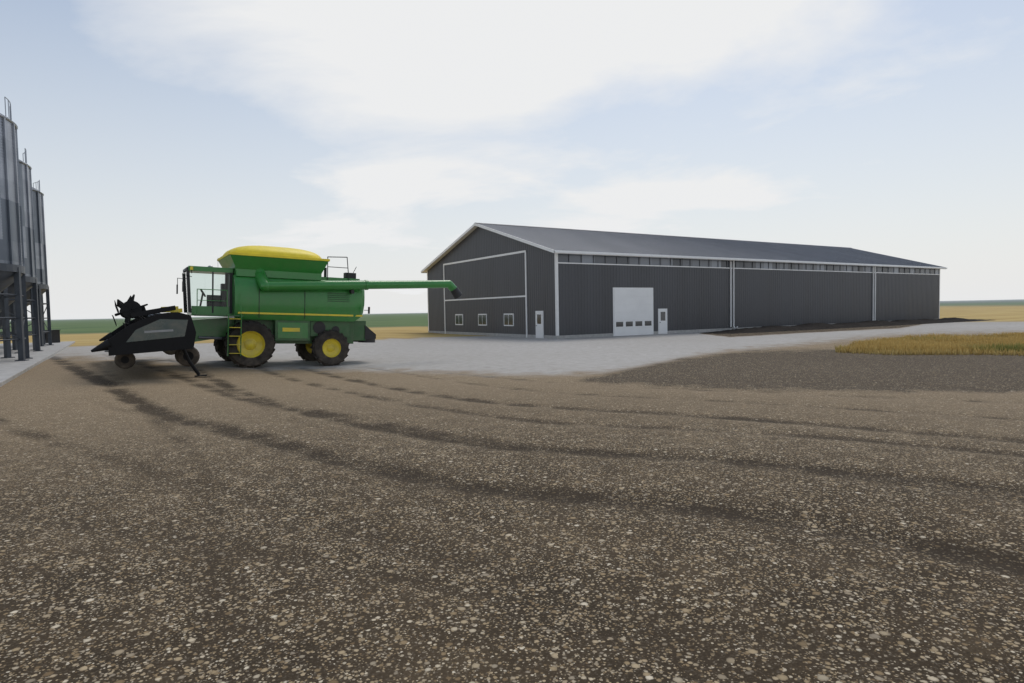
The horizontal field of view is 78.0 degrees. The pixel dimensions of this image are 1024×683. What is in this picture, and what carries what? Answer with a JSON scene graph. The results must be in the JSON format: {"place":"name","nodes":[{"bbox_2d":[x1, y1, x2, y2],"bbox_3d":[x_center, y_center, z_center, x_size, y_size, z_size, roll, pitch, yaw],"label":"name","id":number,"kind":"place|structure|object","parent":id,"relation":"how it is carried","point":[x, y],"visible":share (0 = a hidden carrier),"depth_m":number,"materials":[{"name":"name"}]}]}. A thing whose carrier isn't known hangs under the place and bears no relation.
{"place":"outdoors","nodes":[
{"label":"outdoors","id":0,"kind":"place"},
{"bbox_2d":[0,299,1023,682],"bbox_3d":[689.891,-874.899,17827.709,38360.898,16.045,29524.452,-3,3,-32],"label":"ground","id":1,"kind":"structure","parent":0,"point":[406,497],"depth_m":6.99,"materials":[{"name":"gravel"}]},
{"bbox_2d":[0,341,74,386],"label":"concrete pad","id":2,"kind":"object","parent":1,"relation":"on","point":[11,369],"visible":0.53,"depth_m":28.31,"materials":[{"name":"grey concrete"}]},
{"bbox_2d":[0,97,32,360],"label":"grain bin","id":3,"kind":"object","parent":2,"relation":"on","point":[12,267],"visible":1,"depth_m":27.64,"materials":[{"name":"metal"}]},
{"bbox_2d":[0,149,42,352],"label":"grain bin","id":4,"kind":"object","parent":2,"relation":"on","point":[25,168],"visible":0.51,"depth_m":35.51,"materials":[{"name":"metal"}]},
{"bbox_2d":[0,180,53,345],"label":"grain bin","id":5,"kind":"object","parent":2,"relation":"on","point":[40,242],"visible":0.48,"depth_m":42.81,"materials":[{"name":"metal"}]},
{"bbox_2d":[45,330,59,342],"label":"control cabinet","id":6,"kind":"object","parent":2,"relation":"on","point":[55,336],"visible":0.6,"depth_m":48.69,"materials":[{"name":"grey metal"}]},
{"bbox_2d":[91,294,206,376],"bbox_3d":[-14.350,-0.265,24.647,3.208,2.830,11.171,-5,4,-32],"label":"draper header","id":7,"kind":"object","parent":1,"relation":"on","point":[172,331],"visible":1,"depth_m":20.11,"materials":[{"name":"black plastic"}]},
{"bbox_2d":[176,246,461,367],"bbox_3d":[-8.419,-1.491,28.176,12.054,5.030,3.890,0,2,-32],"label":"combine harvester","id":8,"kind":"object","parent":1,"relation":"on","point":[262,300],"visible":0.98,"depth_m":25.85,"materials":[{"name":"green paint"}]},
{"bbox_2d":[704,317,990,333],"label":"dirt strip","id":9,"kind":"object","parent":1,"relation":"on","point":[814,326],"visible":0.96,"depth_m":61.25,"materials":[{"name":"soil"}]},
{"bbox_2d":[834,331,1023,355],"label":"crop field","id":10,"kind":"structure","parent":1,"relation":"on","point":[1005,343],"depth_m":29.35,"materials":[{"name":"yellow plant"}]},
{"bbox_2d":[0,0,1023,319],"label":"sky","id":11,"kind":"structure","parent":0,"point":[160,138],"materials":[{"name":"white"}]},
{"bbox_2d":[421,222,946,338],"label":"pole barn","id":12,"kind":"structure","parent":0,"point":[532,282],"depth_m":58.37,"materials":[{"name":"grey metal"}]}
]}

